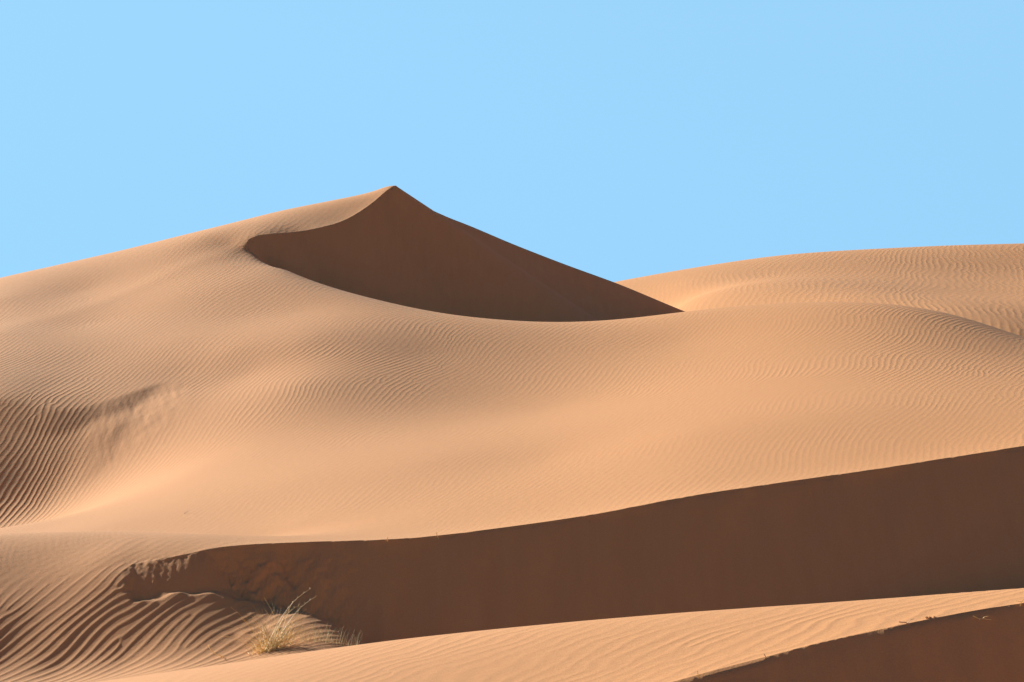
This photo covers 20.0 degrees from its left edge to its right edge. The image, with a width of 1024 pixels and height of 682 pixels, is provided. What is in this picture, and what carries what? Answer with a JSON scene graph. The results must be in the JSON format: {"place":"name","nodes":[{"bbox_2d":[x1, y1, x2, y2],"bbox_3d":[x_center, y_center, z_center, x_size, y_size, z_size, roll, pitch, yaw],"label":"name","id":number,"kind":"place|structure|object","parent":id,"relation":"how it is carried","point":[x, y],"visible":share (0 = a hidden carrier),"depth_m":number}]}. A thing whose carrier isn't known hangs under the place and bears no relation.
{"place":"outdoors","nodes":[
{"label":"outdoors","id":0,"kind":"place"},
{"bbox_2d":[0,185,1023,681],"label":"sand dune","id":1,"kind":"structure","parent":0,"point":[344,411],"depth_m":61.16},
{"bbox_2d":[226,591,331,654],"bbox_3d":[-3.400,4.056,41.797,1.649,1.034,1.003,0,-3,0],"label":"grass tuft","id":2,"kind":"object","parent":1,"relation":"on","point":[278,641],"visible":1,"depth_m":41.68},
{"bbox_2d":[280,623,365,645],"bbox_3d":[-2.731,4.246,41.853,1.305,0.440,0.504,0,-3,0],"label":"grass tuft","id":3,"kind":"object","parent":1,"relation":"on","point":[327,634],"visible":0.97,"depth_m":41.88},
{"bbox_2d":[0,0,1023,281],"label":"sky","id":4,"kind":"structure","parent":0,"point":[611,140]},
{"bbox_2d":[98,588,1023,681],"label":"sand dune","id":5,"kind":"structure","parent":0,"point":[873,640],"depth_m":31.59},
{"bbox_2d":[615,243,1023,307],"bbox_3d":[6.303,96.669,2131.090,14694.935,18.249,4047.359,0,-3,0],"label":"sand dune","id":6,"kind":"structure","parent":0,"point":[677,288],"depth_m":138.46}
]}

